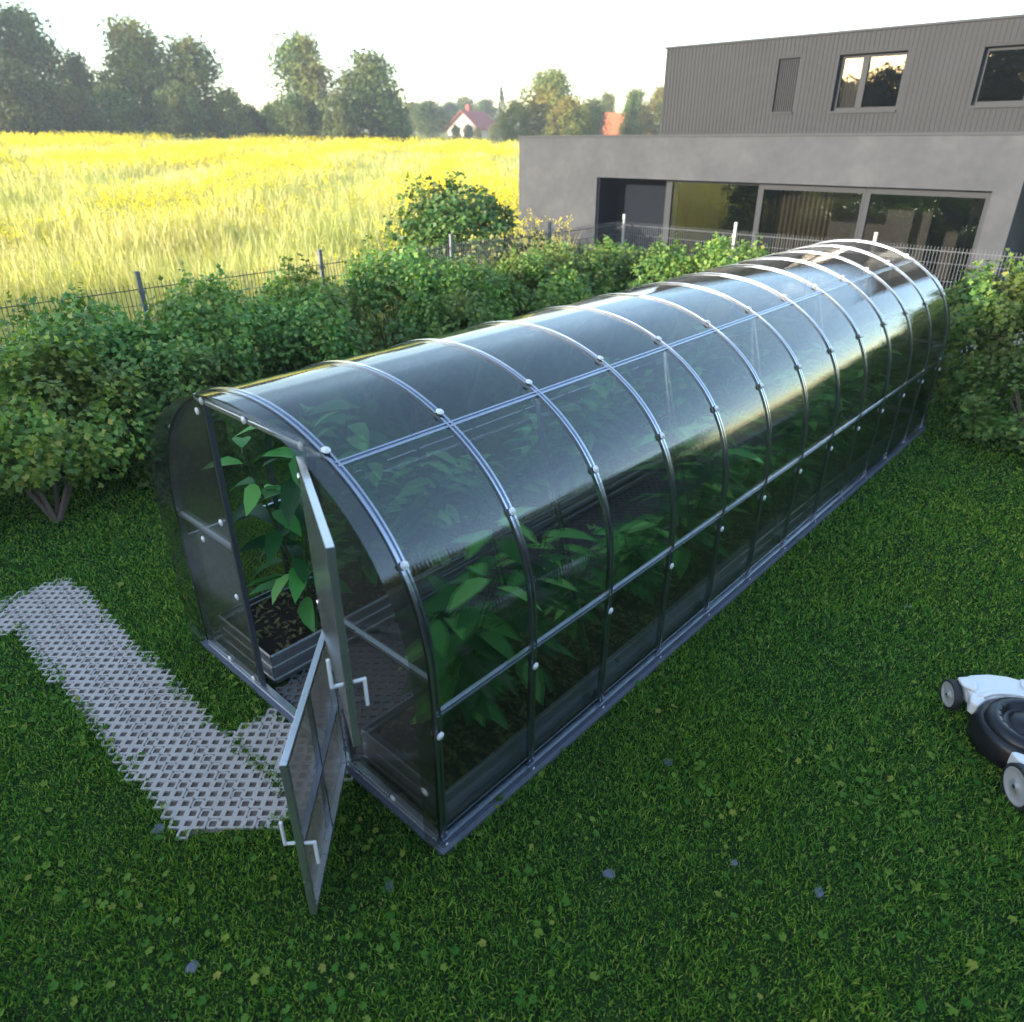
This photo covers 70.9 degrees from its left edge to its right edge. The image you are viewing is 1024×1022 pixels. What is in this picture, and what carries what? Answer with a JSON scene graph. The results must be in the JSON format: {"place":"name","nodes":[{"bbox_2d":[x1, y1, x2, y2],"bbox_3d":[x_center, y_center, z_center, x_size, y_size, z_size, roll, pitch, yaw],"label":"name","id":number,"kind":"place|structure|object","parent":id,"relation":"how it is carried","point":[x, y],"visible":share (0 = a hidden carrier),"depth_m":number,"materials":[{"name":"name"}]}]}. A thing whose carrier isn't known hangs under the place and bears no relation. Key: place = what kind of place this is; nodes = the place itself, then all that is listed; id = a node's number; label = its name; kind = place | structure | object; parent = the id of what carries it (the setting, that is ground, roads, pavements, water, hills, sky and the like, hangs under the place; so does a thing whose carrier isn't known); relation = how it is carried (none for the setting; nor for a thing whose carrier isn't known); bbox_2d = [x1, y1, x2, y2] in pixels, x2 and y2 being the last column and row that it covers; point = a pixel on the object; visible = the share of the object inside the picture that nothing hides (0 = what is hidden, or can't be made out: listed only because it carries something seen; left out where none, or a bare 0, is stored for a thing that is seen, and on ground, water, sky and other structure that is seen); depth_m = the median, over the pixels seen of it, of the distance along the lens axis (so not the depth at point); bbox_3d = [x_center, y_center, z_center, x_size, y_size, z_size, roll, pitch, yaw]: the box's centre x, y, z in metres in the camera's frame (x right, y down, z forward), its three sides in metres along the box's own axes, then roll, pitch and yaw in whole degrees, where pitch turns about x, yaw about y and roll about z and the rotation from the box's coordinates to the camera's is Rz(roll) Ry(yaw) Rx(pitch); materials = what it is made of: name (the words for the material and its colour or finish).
{"place":"outdoors","nodes":[
{"label":"outdoors","id":0,"kind":"place"},
{"bbox_2d":[0,578,353,840],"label":"path","id":1,"kind":"structure","parent":0,"point":[194,771],"depth_m":4.34,"materials":[{"name":"concrete"}]},
{"bbox_2d":[0,131,581,432],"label":"field grass","id":2,"kind":"structure","parent":0,"point":[104,260],"depth_m":19.33,"materials":[{"name":"plant"}]},
{"bbox_2d":[7,108,994,441],"bbox_3d":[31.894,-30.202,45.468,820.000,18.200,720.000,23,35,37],"label":"ground","id":3,"kind":"structure","parent":0,"point":[445,136],"depth_m":115.72,"materials":[{"name":"green plant"}]},
{"bbox_2d":[0,13,45,127],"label":"tree","id":4,"kind":"object","parent":3,"relation":"on","point":[5,51],"visible":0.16,"depth_m":56.49,"materials":[{"name":"green plant"}]},
{"bbox_2d":[0,54,74,137],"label":"tree","id":5,"kind":"object","parent":3,"relation":"on","point":[25,95],"visible":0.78,"depth_m":53.10,"materials":[{"name":"green plant"}]},
{"bbox_2d":[0,0,81,120],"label":"tree","id":6,"kind":"object","parent":3,"relation":"on","point":[23,22],"visible":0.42,"depth_m":57.53,"materials":[{"name":"green plant"}]},
{"bbox_2d":[29,76,100,134],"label":"tree","id":7,"kind":"object","parent":3,"relation":"on","point":[71,104],"visible":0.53,"depth_m":57.49,"materials":[{"name":"green plant"}]},
{"bbox_2d":[55,46,104,122],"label":"tree","id":8,"kind":"object","parent":3,"relation":"on","point":[79,68],"visible":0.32,"depth_m":61.81,"materials":[{"name":"green plant"}]},
{"bbox_2d":[80,81,147,136],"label":"tree","id":9,"kind":"object","parent":3,"relation":"on","point":[107,99],"visible":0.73,"depth_m":57.51,"materials":[{"name":"green plant"}]},
{"bbox_2d":[89,6,181,133],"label":"tree","id":10,"kind":"object","parent":3,"relation":"on","point":[133,57],"visible":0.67,"depth_m":60.81,"materials":[{"name":"green plant"}]},
{"bbox_2d":[151,823,164,833],"bbox_3d":[-1.810,1.642,3.696,0.062,0.039,0.064,2,27,-3],"label":"stone","id":11,"kind":"object","parent":3,"relation":"on","point":[159,825],"visible":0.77,"depth_m":3.68,"materials":[{"name":"grey stone"}]},
{"bbox_2d":[150,77,213,139],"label":"tree","id":12,"kind":"object","parent":3,"relation":"on","point":[170,111],"visible":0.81,"depth_m":59.24,"materials":[{"name":"green plant"}]},
{"bbox_2d":[185,960,198,973],"bbox_3d":[-1.363,1.960,3.076,0.052,0.039,0.060,12,30,29],"label":"stone","id":13,"kind":"object","parent":3,"relation":"on","point":[191,966],"visible":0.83,"depth_m":3.06,"materials":[{"name":"grey stone"}]},
{"bbox_2d":[155,29,234,136],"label":"tree","id":14,"kind":"object","parent":3,"relation":"on","point":[192,69],"visible":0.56,"depth_m":61.18,"materials":[{"name":"green plant"}]},
{"bbox_2d":[203,83,260,139],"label":"tree","id":15,"kind":"object","parent":3,"relation":"on","point":[230,101],"visible":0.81,"depth_m":62.40,"materials":[{"name":"green plant"}]},
{"bbox_2d":[237,102,271,135],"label":"tree","id":16,"kind":"object","parent":3,"relation":"on","point":[259,122],"visible":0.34,"depth_m":65.07,"materials":[{"name":"green plant"}]},
{"bbox_2d":[257,99,276,135],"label":"tree","id":17,"kind":"object","parent":3,"relation":"on","point":[266,110],"visible":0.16,"depth_m":66.71,"materials":[{"name":"green plant"}]},
{"bbox_2d":[0,127,573,335],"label":"goldenrod flowers","id":18,"kind":"object","parent":3,"relation":"on","point":[451,148],"visible":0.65,"depth_m":36.91,"materials":[{"name":"yellow plant"}]},
{"bbox_2d":[268,90,315,140],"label":"tree","id":19,"kind":"object","parent":3,"relation":"on","point":[295,110],"visible":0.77,"depth_m":62.91,"materials":[{"name":"green plant"}]},
{"bbox_2d":[262,22,338,138],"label":"tree","id":20,"kind":"object","parent":3,"relation":"on","point":[306,78],"visible":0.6,"depth_m":63.74,"materials":[{"name":"green plant"}]},
{"bbox_2d":[311,88,365,141],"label":"tree","id":21,"kind":"object","parent":3,"relation":"on","point":[335,115],"visible":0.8,"depth_m":63.59,"materials":[{"name":"green plant"}]},
{"bbox_2d":[332,45,414,140],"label":"tree","id":22,"kind":"object","parent":3,"relation":"on","point":[365,81],"visible":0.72,"depth_m":64.89,"materials":[{"name":"green plant"}]},
{"bbox_2d":[385,880,392,891],"bbox_3d":[-0.580,1.786,3.410,0.041,0.039,0.064,-4,32,3],"label":"stone","id":23,"kind":"object","parent":3,"relation":"on","point":[390,886],"visible":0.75,"depth_m":3.40,"materials":[{"name":"grey stone"}]},
{"bbox_2d":[367,90,417,143],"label":"tree","id":24,"kind":"object","parent":3,"relation":"on","point":[387,132],"visible":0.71,"depth_m":66.25,"materials":[{"name":"green plant"}]},
{"bbox_2d":[402,101,426,134],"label":"tree","id":25,"kind":"object","parent":3,"relation":"on","point":[412,107],"visible":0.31,"depth_m":112.30,"materials":[{"name":"green plant"}]},
{"bbox_2d":[410,97,455,138],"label":"tree","id":26,"kind":"object","parent":3,"relation":"on","point":[425,115],"visible":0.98,"depth_m":103.86,"materials":[{"name":"green plant"}]},
{"bbox_2d":[439,98,459,130],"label":"tree","id":27,"kind":"object","parent":3,"relation":"on","point":[449,105],"visible":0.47,"depth_m":142.78,"materials":[{"name":"green plant"}]},
{"bbox_2d":[450,125,460,138],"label":"tree","id":28,"kind":"object","parent":3,"relation":"on","point":[455,132],"visible":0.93,"depth_m":105.66,"materials":[{"name":"green plant"}]},
{"bbox_2d":[378,171,544,312],"bbox_3d":[-0.960,-4.887,13.447,2.952,2.723,3.140,-13,30,-23],"label":"shrub","id":29,"kind":"object","parent":3,"relation":"on","point":[436,213],"visible":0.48,"depth_m":12.64,"materials":[{"name":"green plant"}]},
{"bbox_2d":[449,93,478,121],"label":"tree","id":30,"kind":"object","parent":3,"relation":"on","point":[461,103],"visible":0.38,"depth_m":142.30,"materials":[{"name":"green plant"}]},
{"bbox_2d":[462,123,473,138],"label":"tree","id":31,"kind":"object","parent":3,"relation":"on","point":[468,130],"visible":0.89,"depth_m":107.50,"materials":[{"name":"green plant"}]},
{"bbox_2d":[444,104,494,136],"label":"cottage","id":32,"kind":"structure","parent":3,"relation":"on","point":[482,121],"depth_m":120.90,"materials":[{"name":"red tile"}]},
{"bbox_2d":[473,128,482,139],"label":"tree","id":33,"kind":"object","parent":3,"relation":"on","point":[478,132],"visible":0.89,"depth_m":105.94,"materials":[{"name":"green plant"}]},
{"bbox_2d":[473,97,499,122],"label":"tree","id":34,"kind":"object","parent":3,"relation":"on","point":[484,104],"visible":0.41,"depth_m":138.59,"materials":[{"name":"green plant"}]},
{"bbox_2d":[487,122,500,140],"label":"tree","id":35,"kind":"object","parent":3,"relation":"on","point":[492,131],"visible":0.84,"depth_m":105.81,"materials":[{"name":"green plant"}]},
{"bbox_2d":[495,85,504,136],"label":"tree","id":36,"kind":"object","parent":3,"relation":"on","point":[501,97],"visible":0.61,"depth_m":121.52,"materials":[{"name":"green plant"}]},
{"bbox_2d":[494,97,535,143],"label":"tree","id":37,"kind":"object","parent":3,"relation":"on","point":[518,111],"visible":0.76,"depth_m":74.92,"materials":[{"name":"green plant"}]},
{"bbox_2d":[511,60,587,135],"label":"tree","id":38,"kind":"object","parent":3,"relation":"on","point":[547,91],"visible":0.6,"depth_m":75.37,"materials":[{"name":"green plant"}]},
{"bbox_2d":[539,92,593,134],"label":"tree","id":39,"kind":"object","parent":3,"relation":"on","point":[569,113],"visible":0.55,"depth_m":69.32,"materials":[{"name":"green plant"}]},
{"bbox_2d":[564,105,598,134],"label":"tree","id":40,"kind":"object","parent":3,"relation":"on","point":[593,129],"visible":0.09,"depth_m":72.97,"materials":[{"name":"green plant"}]},
{"bbox_2d":[580,96,611,134],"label":"tree","id":41,"kind":"object","parent":3,"relation":"on","point":[593,103],"visible":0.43,"depth_m":82.27,"materials":[{"name":"green plant"}]},
{"bbox_2d":[597,89,618,112],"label":"tree","id":42,"kind":"object","parent":3,"relation":"on","point":[608,102],"visible":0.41,"depth_m":98.63,"materials":[{"name":"green plant"}]},
{"bbox_2d":[602,869,615,878],"bbox_3d":[0.466,1.758,3.461,0.061,0.039,0.054,-5,29,-8],"label":"stone","id":43,"kind":"object","parent":3,"relation":"on","point":[606,873],"visible":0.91,"depth_m":3.45,"materials":[{"name":"grey stone"}]},
{"bbox_2d":[596,113,651,134],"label":"cottage","id":44,"kind":"structure","parent":3,"relation":"on","point":[614,120],"depth_m":94.18,"materials":[{"name":"orange tile"}]},
{"bbox_2d":[616,85,648,134],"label":"tree","id":45,"kind":"object","parent":3,"relation":"on","point":[630,110],"visible":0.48,"depth_m":85.59,"materials":[{"name":"green plant"}]},
{"bbox_2d":[622,118,643,134],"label":"tree","id":46,"kind":"object","parent":3,"relation":"on","point":[631,127],"visible":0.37,"depth_m":73.05,"materials":[{"name":"green plant"}]},
{"bbox_2d":[635,81,663,134],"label":"tree","id":47,"kind":"object","parent":3,"relation":"on","point":[654,105],"visible":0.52,"depth_m":81.25,"materials":[{"name":"green plant"}]},
{"bbox_2d":[663,758,671,765],"bbox_3d":[0.882,1.436,4.082,0.049,0.039,0.053,-17,33,-31],"label":"stone","id":48,"kind":"object","parent":3,"relation":"on","point":[665,761],"visible":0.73,"depth_m":4.07,"materials":[{"name":"grey stone"}]},
{"bbox_2d":[731,860,737,866],"bbox_3d":[1.084,1.729,3.513,0.037,0.039,0.036,10,30,30],"label":"stone","id":49,"kind":"object","parent":3,"relation":"on","point":[734,863],"visible":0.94,"depth_m":3.50,"materials":[{"name":"grey stone"}]},
{"bbox_2d":[518,14,1023,315],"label":"house","id":50,"kind":"structure","parent":3,"relation":"on","point":[911,135],"depth_m":14.69,"materials":[{"name":"metal"}]},
{"bbox_2d":[660,180,759,272],"bbox_3d":[4.573,-6.485,16.862,2.366,2.293,0.080,23,35,37],"label":"sliding door","id":51,"kind":"structure","parent":50,"relation":"in","point":[715,205],"depth_m":16.63,"materials":[{"name":"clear glass"}]},
{"bbox_2d":[752,183,866,253],"bbox_3d":[6.229,-5.756,15.441,2.226,2.293,0.080,23,35,37],"label":"sliding door","id":52,"kind":"structure","parent":50,"relation":"in","point":[830,212],"depth_m":15.19,"materials":[{"name":"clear glass"}]},
{"bbox_2d":[829,51,907,113],"bbox_3d":[7.075,-8.462,14.233,1.280,1.025,0.287,23,35,37],"label":"window","id":53,"kind":"structure","parent":50,"relation":"in","point":[871,82],"depth_m":14.25,"materials":[{"name":"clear glass"}]},
{"bbox_2d":[857,187,991,306],"bbox_3d":[7.866,-5.073,14.107,2.206,2.293,0.080,23,35,37],"label":"sliding door","id":54,"kind":"structure","parent":50,"relation":"in","point":[954,219],"depth_m":13.80,"materials":[{"name":"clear glass"}]},
{"bbox_2d":[969,45,1023,107],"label":"window","id":55,"kind":"structure","parent":50,"relation":"in","point":[1001,78],"depth_m":12.89,"materials":[{"name":"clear glass"}]},
{"bbox_2d":[814,887,823,897],"bbox_3d":[1.437,1.798,3.376,0.046,0.039,0.059,10,31,9],"label":"stone","id":56,"kind":"object","parent":3,"relation":"on","point":[820,895],"visible":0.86,"depth_m":3.36,"materials":[{"name":"grey stone"}]},
{"bbox_2d":[0,347,1023,1021],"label":"lawn","id":57,"kind":"structure","parent":0,"point":[466,899],"depth_m":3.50,"materials":[{"name":"green plant"}]},
{"bbox_2d":[0,318,153,522],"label":"shrub","id":58,"kind":"object","parent":57,"relation":"on","point":[27,473],"visible":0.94,"depth_m":6.40,"materials":[{"name":"green plant"}]},
{"bbox_2d":[0,282,200,468],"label":"shrub","id":59,"kind":"object","parent":57,"relation":"on","point":[100,331],"visible":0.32,"depth_m":6.99,"materials":[{"name":"green plant"}]},
{"bbox_2d":[76,306,263,488],"bbox_3d":[-3.549,-1.274,7.593,1.984,1.653,2.010,10,29,18],"label":"shrub","id":60,"kind":"object","parent":57,"relation":"on","point":[174,371],"visible":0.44,"depth_m":7.11,"materials":[{"name":"green plant"}]},
{"bbox_2d":[136,260,301,394],"bbox_3d":[-3.385,-1.881,8.353,2.070,2.016,2.039,-22,35,-36],"label":"shrub","id":61,"kind":"object","parent":57,"relation":"on","point":[196,313],"visible":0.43,"depth_m":7.79,"materials":[{"name":"green plant"}]},
{"bbox_2d":[225,283,373,383],"bbox_3d":[-2.496,-1.750,8.463,1.847,1.700,1.736,2,27,5],"label":"shrub","id":62,"kind":"object","parent":57,"relation":"on","point":[320,326],"visible":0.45,"depth_m":8.10,"materials":[{"name":"green plant"}]},
{"bbox_2d":[218,564,395,684],"bbox_3d":[0.837,-0.393,7.325,0.682,0.235,7.741,23,35,37],"label":"raised bed","id":63,"kind":"object","parent":57,"relation":"on","point":[296,656],"visible":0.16,"depth_m":4.96,"materials":[{"name":"metal"}]},
{"bbox_2d":[200,426,352,632],"bbox_3d":[-1.417,0.062,4.668,0.956,1.558,0.779,4,28,9],"label":"vegetable plant","id":64,"kind":"object","parent":63,"relation":"on","point":[289,516],"visible":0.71,"depth_m":4.58,"materials":[{"name":"green plant"}]},
{"bbox_2d":[322,499,362,571],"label":"vegetable plant","id":65,"kind":"object","parent":63,"relation":"on","point":[341,519],"visible":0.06,"depth_m":5.14,"materials":[{"name":"green plant"}]},
{"bbox_2d":[230,253,386,374],"bbox_3d":[-2.571,-2.260,9.203,1.984,1.935,2.010,11,29,20],"label":"shrub","id":66,"kind":"object","parent":57,"relation":"on","point":[297,287],"visible":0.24,"depth_m":8.80,"materials":[{"name":"green plant"}]},
{"bbox_2d":[0,221,625,434],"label":"wire fence","id":67,"kind":"object","parent":57,"relation":"on","point":[142,292],"visible":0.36,"depth_m":10.14,"materials":[{"name":"metal"}]},
{"bbox_2d":[275,618,412,760],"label":"greenhouse floor","id":68,"kind":"structure","parent":57,"relation":"on","point":[391,680],"depth_m":4.72,"materials":[{"name":"grey concrete"}]},
{"bbox_2d":[363,695,421,806],"bbox_3d":[2.025,0.103,6.358,0.682,0.235,7.741,23,35,37],"label":"raised bed","id":69,"kind":"object","parent":57,"relation":"on","point":[387,760],"visible":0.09,"depth_m":3.89,"materials":[{"name":"metal"}]},
{"bbox_2d":[232,567,418,765],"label":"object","id":70,"kind":"object","parent":69,"relation":"on","point":[289,638],"visible":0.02,"depth_m":4.95,"materials":[{"name":"brown plant"}]},
{"bbox_2d":[392,616,411,696],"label":"vegetable plant","id":71,"kind":"object","parent":69,"relation":"on","point":[407,687],"visible":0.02,"depth_m":3.72,"materials":[{"name":"green plant"}]},
{"bbox_2d":[330,234,464,352],"bbox_3d":[-1.638,-2.716,9.954,2.124,2.059,1.997,8,28,16],"label":"shrub","id":72,"kind":"object","parent":57,"relation":"on","point":[367,274],"visible":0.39,"depth_m":9.50,"materials":[{"name":"green plant"}]},
{"bbox_2d":[380,249,516,347],"bbox_3d":[-0.817,-2.629,9.953,1.919,1.866,1.948,-24,35,-38],"label":"shrub","id":73,"kind":"object","parent":57,"relation":"on","point":[465,305],"visible":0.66,"depth_m":9.49,"materials":[{"name":"green plant"}]},
{"bbox_2d":[399,253,531,331],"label":"shrub","id":74,"kind":"object","parent":57,"relation":"on","point":[481,271],"visible":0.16,"depth_m":10.72,"materials":[{"name":"green plant"}]},
{"bbox_2d":[0,454,1023,1021],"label":"clover leaves","id":75,"kind":"object","parent":57,"relation":"on","point":[332,1008],"visible":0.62,"depth_m":3.38,"materials":[{"name":"green plant"}]},
{"bbox_2d":[477,239,593,318],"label":"shrub","id":76,"kind":"object","parent":57,"relation":"on","point":[570,293],"visible":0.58,"depth_m":11.22,"materials":[{"name":"green plant"}]},
{"bbox_2d":[152,239,949,914],"bbox_3d":[1.233,-0.849,6.238,2.500,2.104,8.699,23,35,37],"label":"greenhouse","id":77,"kind":"object","parent":57,"relation":"on","point":[570,523],"visible":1,"depth_m":4.08,"materials":[{"name":"metal"}]},
{"bbox_2d":[279,631,347,914],"bbox_3d":[-0.916,1.201,3.427,0.138,0.925,0.900,-1,27,-2],"label":"door","id":78,"kind":"structure","parent":77,"relation":"in","point":[313,763],"depth_m":3.35,"materials":[{"name":"metal"}]},
{"bbox_2d":[296,456,369,746],"bbox_3d":[-0.781,0.345,3.030,0.138,0.920,0.880,-10,29,-19],"label":"door","id":79,"kind":"structure","parent":77,"relation":"in","point":[322,549],"depth_m":2.78,"materials":[{"name":"metal"}]},
{"bbox_2d":[519,237,627,314],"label":"shrub","id":80,"kind":"object","parent":57,"relation":"on","point":[591,267],"visible":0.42,"depth_m":12.09,"materials":[{"name":"green plant"}]},
{"bbox_2d":[566,234,664,288],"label":"shrub","id":81,"kind":"object","parent":57,"relation":"on","point":[611,248],"visible":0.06,"depth_m":13.11,"materials":[{"name":"green plant"}]},
{"bbox_2d":[600,233,710,292],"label":"shrub","id":82,"kind":"object","parent":57,"relation":"on","point":[654,266],"visible":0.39,"depth_m":12.11,"materials":[{"name":"green plant"}]},
{"bbox_2d":[674,231,773,273],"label":"shrub","id":83,"kind":"object","parent":57,"relation":"on","point":[724,258],"visible":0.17,"depth_m":11.57,"materials":[{"name":"green plant"}]},
{"bbox_2d":[621,214,1022,356],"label":"wire fence","id":84,"kind":"object","parent":57,"relation":"on","point":[734,233],"visible":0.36,"depth_m":12.91,"materials":[{"name":"grey metal"}]},
{"bbox_2d":[932,242,1023,409],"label":"shrub","id":85,"kind":"object","parent":57,"relation":"on","point":[979,312],"visible":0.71,"depth_m":8.48,"materials":[{"name":"green plant"}]},
{"bbox_2d":[940,675,1023,810],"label":"lawn mower","id":86,"kind":"object","parent":57,"relation":"on","point":[995,723],"visible":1,"depth_m":4.11,"materials":[{"name":"plastic"}]},
{"bbox_2d":[941,345,1023,453],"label":"shrub","id":87,"kind":"object","parent":57,"relation":"on","point":[981,418],"visible":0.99,"depth_m":8.05,"materials":[{"name":"green plant"}]},
{"bbox_2d":[1012,345,1023,414],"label":"shrub","id":88,"kind":"object","parent":57,"relation":"on","point":[1021,395],"visible":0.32,"depth_m":8.84,"materials":[{"name":"green plant"}]},
{"bbox_2d":[0,0,1023,123],"label":"sky","id":89,"kind":"structure","parent":0,"point":[447,49],"materials":[{"name":"white"}]},
{"bbox_2d":[585,281,1023,357],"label":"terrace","id":90,"kind":"structure","parent":0,"point":[966,346],"depth_m":12.46,"materials":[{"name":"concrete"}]}
]}

